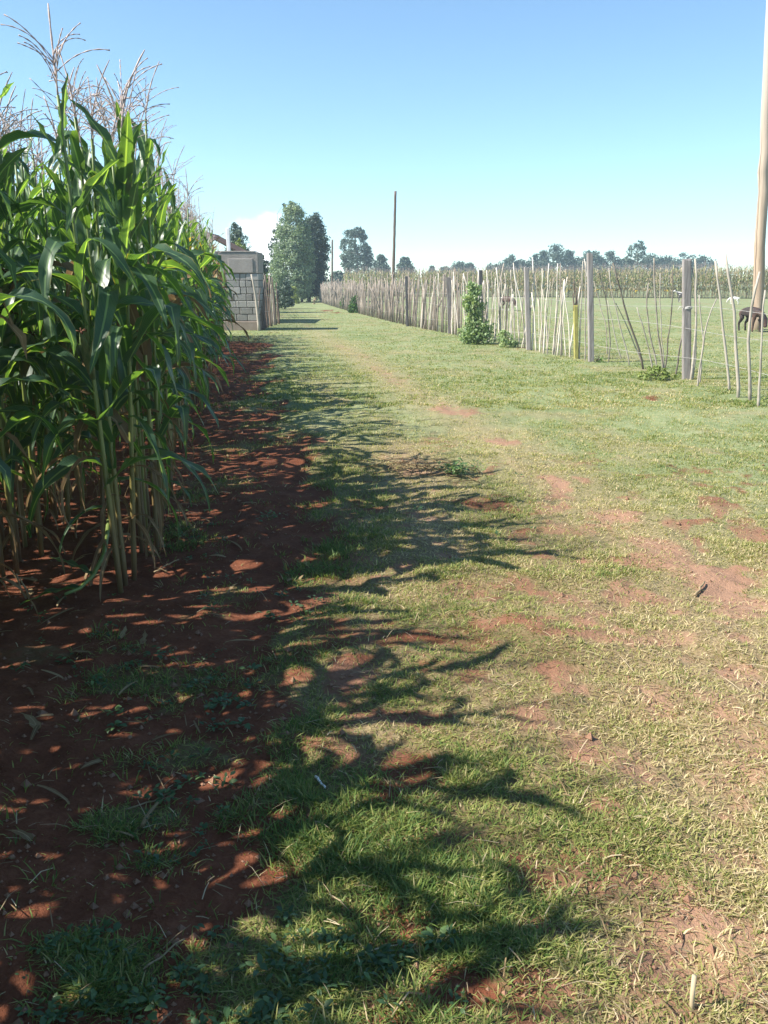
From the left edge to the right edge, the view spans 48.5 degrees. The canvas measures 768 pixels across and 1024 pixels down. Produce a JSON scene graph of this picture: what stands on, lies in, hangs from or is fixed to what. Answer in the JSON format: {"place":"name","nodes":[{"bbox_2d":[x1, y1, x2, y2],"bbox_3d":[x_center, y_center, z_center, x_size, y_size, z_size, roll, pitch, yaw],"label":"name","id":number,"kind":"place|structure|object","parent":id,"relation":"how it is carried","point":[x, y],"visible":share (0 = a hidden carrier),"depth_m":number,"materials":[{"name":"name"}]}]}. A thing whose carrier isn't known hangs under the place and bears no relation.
{"place":"outdoors","nodes":[
{"label":"outdoors","id":0,"kind":"place"},
{"bbox_2d":[0,280,767,1023],"bbox_3d":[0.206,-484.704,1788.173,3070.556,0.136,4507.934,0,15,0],"label":"ground","id":1,"kind":"structure","parent":0,"point":[260,566],"depth_m":3.83,"materials":[{"name":"soil"}]},
{"bbox_2d":[0,188,44,576],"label":"maize plant","id":2,"kind":"object","parent":1,"relation":"on","point":[12,528],"visible":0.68,"depth_m":4.80,"materials":[{"name":"green plant"}]},
{"bbox_2d":[0,127,44,533],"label":"maize plant","id":3,"kind":"object","parent":1,"relation":"on","point":[28,489],"visible":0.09,"depth_m":5.69,"materials":[{"name":"green plant"}]},
{"bbox_2d":[0,114,48,506],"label":"maize plant","id":4,"kind":"object","parent":1,"relation":"on","point":[28,304],"visible":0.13,"depth_m":5.83,"materials":[{"name":"green plant"}]},
{"bbox_2d":[0,228,50,499],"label":"maize plant","id":5,"kind":"object","parent":1,"relation":"on","point":[24,249],"visible":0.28,"depth_m":4.77,"materials":[{"name":"green plant"}]},
{"bbox_2d":[0,288,55,592],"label":"maize plant","id":6,"kind":"object","parent":1,"relation":"on","point":[6,354],"visible":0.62,"depth_m":4.44,"materials":[{"name":"green plant"}]},
{"bbox_2d":[0,72,57,555],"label":"maize plant","id":7,"kind":"object","parent":1,"relation":"on","point":[26,368],"visible":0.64,"depth_m":5.02,"materials":[{"name":"green plant"}]},
{"bbox_2d":[0,71,59,547],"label":"maize plant","id":8,"kind":"object","parent":1,"relation":"on","point":[10,393],"visible":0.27,"depth_m":5.15,"materials":[{"name":"green plant"}]},
{"bbox_2d":[6,99,64,496],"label":"maize plant","id":9,"kind":"object","parent":1,"relation":"on","point":[33,184],"visible":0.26,"depth_m":6.08,"materials":[{"name":"green plant"}]},
{"bbox_2d":[0,152,78,561],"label":"maize plant","id":10,"kind":"object","parent":1,"relation":"on","point":[9,331],"visible":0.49,"depth_m":4.87,"materials":[{"name":"green plant"}]},
{"bbox_2d":[0,106,79,619],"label":"maize plant","id":11,"kind":"object","parent":1,"relation":"on","point":[28,294],"visible":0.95,"depth_m":4.09,"materials":[{"name":"green plant"}]},
{"bbox_2d":[0,106,82,540],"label":"maize plant","id":12,"kind":"object","parent":1,"relation":"on","point":[17,228],"visible":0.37,"depth_m":5.01,"materials":[{"name":"green plant"}]},
{"bbox_2d":[0,85,84,531],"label":"maize plant","id":13,"kind":"object","parent":1,"relation":"on","point":[53,361],"visible":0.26,"depth_m":5.23,"materials":[{"name":"green plant"}]},
{"bbox_2d":[0,302,87,549],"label":"maize plant","id":14,"kind":"object","parent":1,"relation":"on","point":[25,308],"visible":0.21,"depth_m":5.37,"materials":[{"name":"green plant"}]},
{"bbox_2d":[0,194,91,574],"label":"maize plant","id":15,"kind":"object","parent":1,"relation":"on","point":[25,443],"visible":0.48,"depth_m":4.88,"materials":[{"name":"green plant"}]},
{"bbox_2d":[0,82,92,560],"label":"maize plant","id":16,"kind":"object","parent":1,"relation":"on","point":[24,206],"visible":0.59,"depth_m":4.62,"materials":[{"name":"green plant"}]},
{"bbox_2d":[3,108,89,513],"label":"maize plant","id":17,"kind":"object","parent":1,"relation":"on","point":[35,191],"visible":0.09,"depth_m":5.82,"materials":[{"name":"green plant"}]},
{"bbox_2d":[10,129,83,490],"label":"maize plant","id":18,"kind":"object","parent":1,"relation":"on","point":[32,228],"visible":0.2,"depth_m":6.22,"materials":[{"name":"green plant"}]},
{"bbox_2d":[11,135,99,524],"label":"maize plant","id":19,"kind":"object","parent":1,"relation":"on","point":[45,234],"visible":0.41,"depth_m":5.41,"materials":[{"name":"green plant"}]},
{"bbox_2d":[29,165,82,475],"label":"maize plant","id":20,"kind":"object","parent":1,"relation":"on","point":[49,216],"visible":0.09,"depth_m":7.09,"materials":[{"name":"green plant"}]},
{"bbox_2d":[0,109,115,518],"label":"maize plant","id":21,"kind":"object","parent":1,"relation":"on","point":[82,384],"visible":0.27,"depth_m":5.66,"materials":[{"name":"green plant"}]},
{"bbox_2d":[21,138,97,457],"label":"maize plant","id":22,"kind":"object","parent":1,"relation":"on","point":[42,221],"visible":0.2,"depth_m":6.75,"materials":[{"name":"green plant"}]},
{"bbox_2d":[2,89,119,510],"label":"maize plant","id":23,"kind":"object","parent":1,"relation":"on","point":[24,176],"visible":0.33,"depth_m":5.77,"materials":[{"name":"green plant"}]},
{"bbox_2d":[20,514,109,604],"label":"fallen maize stalk","id":24,"kind":"object","parent":1,"relation":"on","point":[83,568],"visible":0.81,"depth_m":4.63,"materials":[{"name":"green plant"}]},
{"bbox_2d":[5,67,135,569],"bbox_3d":[-1.709,-1.015,4.870,0.285,2.782,1.034,5,16,19],"label":"maize plant","id":25,"kind":"object","parent":1,"relation":"on","point":[77,436],"visible":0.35,"depth_m":4.76,"materials":[{"name":"green plant"}]},
{"bbox_2d":[27,96,127,521],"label":"maize plant","id":26,"kind":"object","parent":1,"relation":"on","point":[57,215],"visible":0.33,"depth_m":5.74,"materials":[{"name":"green plant"}]},
{"bbox_2d":[0,75,168,585],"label":"maize plant","id":27,"kind":"object","parent":1,"relation":"on","point":[61,469],"visible":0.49,"depth_m":4.48,"materials":[{"name":"green plant"}]},
{"bbox_2d":[15,78,163,538],"bbox_3d":[-1.859,-1.152,5.364,0.296,2.951,0.994,10,18,31],"label":"maize plant","id":28,"kind":"object","parent":1,"relation":"on","point":[73,380],"visible":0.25,"depth_m":5.22,"materials":[{"name":"green plant"}]},
{"bbox_2d":[32,48,154,602],"bbox_3d":[-1.518,-0.894,4.394,0.391,2.801,1.115,0,15,-1],"label":"maize plant","id":29,"kind":"object","parent":1,"relation":"on","point":[103,302],"visible":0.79,"depth_m":4.31,"materials":[{"name":"green plant"}]},
{"bbox_2d":[8,60,187,562],"bbox_3d":[-1.583,-0.929,4.705,1.033,2.856,0.351,0,14,-6],"label":"maize plant","id":30,"kind":"object","parent":1,"relation":"on","point":[171,279],"visible":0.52,"depth_m":4.70,"materials":[{"name":"green plant"}]},
{"bbox_2d":[0,3,218,592],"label":"maize plant","id":31,"kind":"object","parent":1,"relation":"on","point":[83,350],"visible":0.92,"depth_m":4.33,"materials":[{"name":"green plant"}]},
{"bbox_2d":[0,229,233,597],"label":"maize crop","id":32,"kind":"object","parent":1,"relation":"on","point":[6,470],"visible":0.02,"depth_m":4.29,"materials":[{"name":"green plant"}]},
{"bbox_2d":[93,116,166,520],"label":"maize plant","id":33,"kind":"object","parent":1,"relation":"on","point":[143,434],"visible":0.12,"depth_m":5.82,"materials":[{"name":"green plant"}]},
{"bbox_2d":[81,94,180,534],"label":"maize plant","id":34,"kind":"object","parent":1,"relation":"on","point":[116,386],"visible":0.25,"depth_m":5.40,"materials":[{"name":"green plant"}]},
{"bbox_2d":[59,78,206,496],"bbox_3d":[-1.862,-1.405,5.963,1.132,2.976,0.511,2,15,8],"label":"maize plant","id":35,"kind":"object","parent":1,"relation":"on","point":[166,345],"visible":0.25,"depth_m":6.07,"materials":[{"name":"green plant"}]},
{"bbox_2d":[91,69,180,556],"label":"maize plant","id":36,"kind":"object","parent":1,"relation":"on","point":[144,353],"visible":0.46,"depth_m":5.05,"materials":[{"name":"green plant"}]},
{"bbox_2d":[90,133,191,472],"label":"maize plant","id":37,"kind":"object","parent":1,"relation":"on","point":[171,381],"visible":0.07,"depth_m":6.60,"materials":[{"name":"green plant"}]},
{"bbox_2d":[69,65,214,518],"bbox_3d":[-1.674,-1.290,5.663,1.101,3.020,0.366,-11,19,-35],"label":"maize plant","id":38,"kind":"object","parent":1,"relation":"on","point":[171,263],"visible":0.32,"depth_m":5.81,"materials":[{"name":"green plant"}]},
{"bbox_2d":[66,126,218,528],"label":"maize plant","id":39,"kind":"object","parent":1,"relation":"on","point":[195,296],"visible":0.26,"depth_m":5.41,"materials":[{"name":"green plant"}]},
{"bbox_2d":[64,86,227,552],"bbox_3d":[-1.436,-1.041,5.042,1.033,2.756,0.365,-1,15,-3],"label":"maize plant","id":40,"kind":"object","parent":1,"relation":"on","point":[110,220],"visible":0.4,"depth_m":5.04,"materials":[{"name":"green plant"}]},
{"bbox_2d":[63,49,234,580],"bbox_3d":[-1.352,-0.905,4.459,1.146,2.789,0.638,4,16,16],"label":"maize plant","id":41,"kind":"object","parent":1,"relation":"on","point":[124,348],"visible":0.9,"depth_m":4.35,"materials":[{"name":"green plant"}]},
{"bbox_2d":[0,329,313,840],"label":"leaf litter","id":42,"kind":"object","parent":1,"relation":"on","point":[36,726],"visible":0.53,"depth_m":3.88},
{"bbox_2d":[116,61,211,529],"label":"maize plant","id":43,"kind":"object","parent":1,"relation":"on","point":[145,145],"visible":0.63,"depth_m":5.40,"materials":[{"name":"green plant"}]},
{"bbox_2d":[144,118,188,459],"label":"maize plant","id":44,"kind":"object","parent":1,"relation":"on","point":[161,217],"visible":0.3,"depth_m":6.79,"materials":[{"name":"green plant"}]},
{"bbox_2d":[126,199,209,460],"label":"maize plant","id":45,"kind":"object","parent":1,"relation":"on","point":[190,303],"visible":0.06,"depth_m":7.51,"materials":[{"name":"green plant"}]},
{"bbox_2d":[151,142,191,474],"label":"maize plant","id":46,"kind":"object","parent":1,"relation":"on","point":[173,273],"visible":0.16,"depth_m":6.94,"materials":[{"name":"green plant"}]},
{"bbox_2d":[144,166,201,448],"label":"maize plant","id":47,"kind":"object","parent":1,"relation":"on","point":[187,324],"visible":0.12,"depth_m":8.17,"materials":[{"name":"green plant"}]},
{"bbox_2d":[112,110,235,495],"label":"maize plant","id":48,"kind":"object","parent":1,"relation":"on","point":[159,354],"visible":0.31,"depth_m":6.46,"materials":[{"name":"green plant"}]},
{"bbox_2d":[124,107,224,508],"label":"maize plant","id":49,"kind":"object","parent":1,"relation":"on","point":[171,400],"visible":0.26,"depth_m":6.01,"materials":[{"name":"green plant"}]},
{"bbox_2d":[122,149,228,503],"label":"maize plant","id":50,"kind":"object","parent":1,"relation":"on","point":[201,355],"visible":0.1,"depth_m":6.43,"materials":[{"name":"green plant"}]},
{"bbox_2d":[157,160,202,443],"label":"maize plant","id":51,"kind":"object","parent":1,"relation":"on","point":[194,324],"visible":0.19,"depth_m":8.76,"materials":[{"name":"green plant"}]},
{"bbox_2d":[144,191,218,446],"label":"maize plant","id":52,"kind":"object","parent":1,"relation":"on","point":[210,376],"visible":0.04,"depth_m":7.90,"materials":[{"name":"green plant"}]},
{"bbox_2d":[163,145,211,434],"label":"maize plant","id":53,"kind":"object","parent":1,"relation":"on","point":[176,234],"visible":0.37,"depth_m":8.64,"materials":[{"name":"green plant"}]},
{"bbox_2d":[166,180,224,410],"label":"maize plant","id":54,"kind":"object","parent":1,"relation":"on","point":[210,305],"visible":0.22,"depth_m":11.04,"materials":[{"name":"green plant"}]},
{"bbox_2d":[162,168,231,427],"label":"maize plant","id":55,"kind":"object","parent":1,"relation":"on","point":[198,291],"visible":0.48,"depth_m":9.01,"materials":[{"name":"green plant"}]},
{"bbox_2d":[166,202,228,413],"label":"maize plant","id":56,"kind":"object","parent":1,"relation":"on","point":[206,332],"visible":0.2,"depth_m":10.23,"materials":[{"name":"green plant"}]},
{"bbox_2d":[181,205,220,406],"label":"maize plant","id":57,"kind":"object","parent":1,"relation":"on","point":[207,347],"visible":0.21,"depth_m":10.90,"materials":[{"name":"green plant"}]},
{"bbox_2d":[179,192,229,387],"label":"maize plant","id":58,"kind":"object","parent":1,"relation":"on","point":[196,242],"visible":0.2,"depth_m":11.13,"materials":[{"name":"green plant"}]},
{"bbox_2d":[186,231,231,400],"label":"maize plant","id":59,"kind":"object","parent":1,"relation":"on","point":[200,257],"visible":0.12,"depth_m":11.50,"materials":[{"name":"green plant"}]},
{"bbox_2d":[176,191,245,409],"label":"maize plant","id":60,"kind":"object","parent":1,"relation":"on","point":[224,303],"visible":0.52,"depth_m":10.65,"materials":[{"name":"green plant"}]},
{"bbox_2d":[206,229,227,371],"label":"maize plant","id":61,"kind":"object","parent":1,"relation":"on","point":[215,274],"visible":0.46,"depth_m":15.37,"materials":[{"name":"green plant"}]},
{"bbox_2d":[189,197,248,398],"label":"maize plant","id":62,"kind":"object","parent":1,"relation":"on","point":[212,268],"visible":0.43,"depth_m":11.52,"materials":[{"name":"green plant"}]},
{"bbox_2d":[204,211,238,347],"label":"maize plant","id":63,"kind":"object","parent":1,"relation":"on","point":[212,225],"visible":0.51,"depth_m":17.58,"materials":[{"name":"green plant"}]},
{"bbox_2d":[198,231,245,250],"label":"shed","id":64,"kind":"structure","parent":1,"relation":"on","point":[221,240],"depth_m":32.55,"materials":[{"name":"metal"}]},
{"bbox_2d":[224,222,251,250],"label":"conifer tree","id":65,"kind":"object","parent":1,"relation":"on","point":[236,233],"visible":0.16,"depth_m":41.72,"materials":[{"name":"green plant"}]},
{"bbox_2d":[215,251,265,329],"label":"block wall","id":66,"kind":"structure","parent":1,"relation":"on","point":[243,265],"depth_m":27.67,"materials":[{"name":"concrete"}]},
{"bbox_2d":[250,274,279,330],"bbox_3d":[-4.139,-7.386,30.051,0.457,1.888,5.311,0,15,0],"label":"stick fence","id":67,"kind":"object","parent":1,"relation":"on","point":[267,316],"visible":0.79,"depth_m":29.99,"materials":[{"name":"grey wood"}]},
{"bbox_2d":[8,328,541,1023],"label":"weeds","id":68,"kind":"object","parent":1,"relation":"on","point":[276,946],"visible":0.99,"depth_m":2.08,"materials":[{"name":"green plant"}]},
{"bbox_2d":[267,203,286,273],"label":"eucalyptus tree","id":69,"kind":"object","parent":1,"relation":"on","point":[269,246],"visible":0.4,"depth_m":68.53,"materials":[{"name":"green plant"}]},
{"bbox_2d":[275,280,294,308],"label":"shrub","id":70,"kind":"object","parent":1,"relation":"on","point":[286,291],"visible":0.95,"depth_m":48.24,"materials":[{"name":"green plant"}]},
{"bbox_2d":[268,200,317,301],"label":"columnar tree","id":71,"kind":"object","parent":1,"relation":"on","point":[298,260],"visible":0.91,"depth_m":61.44,"materials":[{"name":"green plant"}]},
{"bbox_2d":[299,212,330,301],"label":"columnar tree","id":72,"kind":"object","parent":1,"relation":"on","point":[318,230],"visible":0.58,"depth_m":63.66,"materials":[{"name":"green plant"}]},
{"bbox_2d":[328,270,345,289],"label":"distant tree","id":73,"kind":"object","parent":1,"relation":"on","point":[338,274],"visible":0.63,"depth_m":105.39,"materials":[{"name":"green plant"}]},
{"bbox_2d":[348,295,357,312],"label":"shrub","id":74,"kind":"object","parent":1,"relation":"on","point":[353,306],"visible":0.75,"depth_m":42.66,"materials":[{"name":"green plant"}]},
{"bbox_2d":[339,226,376,287],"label":"eucalyptus tree","id":75,"kind":"object","parent":1,"relation":"on","point":[365,257],"visible":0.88,"depth_m":118.58,"materials":[{"name":"green plant"}]},
{"bbox_2d":[372,254,391,282],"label":"distant tree","id":76,"kind":"object","parent":1,"relation":"on","point":[381,260],"visible":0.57,"depth_m":129.08,"materials":[{"name":"green plant"}]},
{"bbox_2d":[0,373,767,1023],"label":"soil crumbs","id":77,"kind":"object","parent":1,"relation":"on","point":[710,949],"visible":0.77,"depth_m":2.77,"materials":[{"name":"soil"}]},
{"bbox_2d":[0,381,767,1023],"bbox_3d":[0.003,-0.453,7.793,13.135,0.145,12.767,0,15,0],"label":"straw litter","id":78,"kind":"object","parent":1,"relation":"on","point":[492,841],"visible":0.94,"depth_m":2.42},
{"bbox_2d":[391,191,396,310],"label":"utility pole","id":79,"kind":"object","parent":1,"relation":"on","point":[394,238],"visible":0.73,"depth_m":42.83,"materials":[{"name":"brown wood"}]},
{"bbox_2d":[395,256,416,281],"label":"distant tree","id":80,"kind":"object","parent":1,"relation":"on","point":[405,262],"visible":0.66,"depth_m":133.99,"materials":[{"name":"green plant"}]},
{"bbox_2d":[352,453,508,484],"bbox_3d":[0.399,-0.380,7.383,1.394,0.124,1.266,0,15,0],"label":"brush heap","id":81,"kind":"object","parent":1,"relation":"on","point":[420,466],"visible":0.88,"depth_m":7.41,"materials":[{"name":"plant"}]},
{"bbox_2d":[434,457,484,474],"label":"weed clump","id":82,"kind":"object","parent":1,"relation":"on","point":[454,468],"visible":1,"depth_m":7.16,"materials":[{"name":"green plant"}]},
{"bbox_2d":[448,260,471,278],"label":"distant tree","id":83,"kind":"object","parent":1,"relation":"on","point":[462,264],"visible":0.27,"depth_m":157.84,"materials":[{"name":"green plant"}]},
{"bbox_2d":[457,280,496,344],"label":"climbing bush","id":84,"kind":"object","parent":1,"relation":"on","point":[472,333],"visible":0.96,"depth_m":21.75,"materials":[{"name":"green plant"}]},
{"bbox_2d":[496,329,518,347],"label":"shrub","id":85,"kind":"object","parent":1,"relation":"on","point":[504,339],"visible":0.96,"depth_m":20.83,"materials":[{"name":"green plant"}]},
{"bbox_2d":[500,254,517,279],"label":"distant tree","id":86,"kind":"object","parent":1,"relation":"on","point":[509,261],"visible":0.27,"depth_m":164.46,"materials":[{"name":"green plant"}]},
{"bbox_2d":[525,253,541,278],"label":"distant tree","id":87,"kind":"object","parent":1,"relation":"on","point":[535,262],"visible":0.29,"depth_m":162.61,"materials":[{"name":"green plant"}]},
{"bbox_2d":[319,253,767,406],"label":"stick fence","id":88,"kind":"object","parent":1,"relation":"on","point":[378,299],"visible":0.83,"depth_m":19.35,"materials":[{"name":"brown wood"}]},
{"bbox_2d":[536,250,553,286],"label":"distant tree","id":89,"kind":"object","parent":1,"relation":"on","point":[543,259],"visible":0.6,"depth_m":162.34,"materials":[{"name":"green plant"}]},
{"bbox_2d":[342,261,767,298],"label":"maize crop","id":90,"kind":"object","parent":1,"relation":"on","point":[739,279],"visible":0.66,"depth_m":79.98,"materials":[{"name":"plant"}]},
{"bbox_2d":[541,243,568,287],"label":"distant tree","id":91,"kind":"object","parent":1,"relation":"on","point":[557,256],"visible":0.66,"depth_m":160.36,"materials":[{"name":"green plant"}]},
{"bbox_2d":[561,249,583,281],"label":"distant tree","id":92,"kind":"object","parent":1,"relation":"on","point":[571,260],"visible":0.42,"depth_m":164.28,"materials":[{"name":"green plant"}]},
{"bbox_2d":[571,250,610,280],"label":"distant tree","id":93,"kind":"object","parent":1,"relation":"on","point":[596,257],"visible":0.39,"depth_m":160.41,"materials":[{"name":"green plant"}]},
{"bbox_2d":[594,250,624,287],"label":"distant tree","id":94,"kind":"object","parent":1,"relation":"on","point":[611,257],"visible":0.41,"depth_m":162.55,"materials":[{"name":"green plant"}]},
{"bbox_2d":[624,240,647,277],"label":"distant tree","id":95,"kind":"object","parent":1,"relation":"on","point":[638,255],"visible":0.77,"depth_m":152.87,"materials":[{"name":"green plant"}]},
{"bbox_2d":[640,253,663,282],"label":"distant tree","id":96,"kind":"object","parent":1,"relation":"on","point":[650,258],"visible":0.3,"depth_m":157.72,"materials":[{"name":"green plant"}]},
{"bbox_2d":[637,365,679,381],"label":"weed clump","id":97,"kind":"object","parent":1,"relation":"on","point":[653,370],"visible":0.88,"depth_m":14.21,"materials":[{"name":"green plant"}]},
{"bbox_2d":[656,255,679,281],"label":"distant tree","id":98,"kind":"object","parent":1,"relation":"on","point":[665,260],"visible":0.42,"depth_m":170.01,"materials":[{"name":"green plant"}]},
{"bbox_2d":[666,252,707,282],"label":"distant tree","id":99,"kind":"object","parent":1,"relation":"on","point":[688,257],"visible":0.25,"depth_m":173.98,"materials":[{"name":"green plant"}]},
{"bbox_2d":[689,974,696,1010],"bbox_3d":[0.696,1.098,1.924,0.012,0.116,0.024,0,15,0],"label":"cane stub","id":100,"kind":"object","parent":1,"relation":"on","point":[692,991],"visible":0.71,"depth_m":1.92,"materials":[{"name":"plant"}]},
{"bbox_2d":[696,254,725,286],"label":"distant tree","id":101,"kind":"object","parent":1,"relation":"on","point":[702,259],"visible":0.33,"depth_m":176.60,"materials":[{"name":"green plant"}]},
{"bbox_2d":[738,307,767,331],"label":"calf","id":102,"kind":"object","parent":1,"relation":"on","point":[742,313],"visible":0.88,"depth_m":26.92},
{"bbox_2d":[751,0,767,329],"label":"utility pole","id":103,"kind":"object","parent":1,"relation":"on","point":[760,227],"visible":0.81,"depth_m":27.18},
{"bbox_2d":[0,310,767,1023],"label":"grass","id":104,"kind":"structure","parent":0,"point":[440,866],"depth_m":2.78,"materials":[{"name":"plant"}]},
{"bbox_2d":[0,0,767,279],"label":"sky","id":105,"kind":"structure","parent":0,"point":[499,129],"materials":[{"name":"blue"}]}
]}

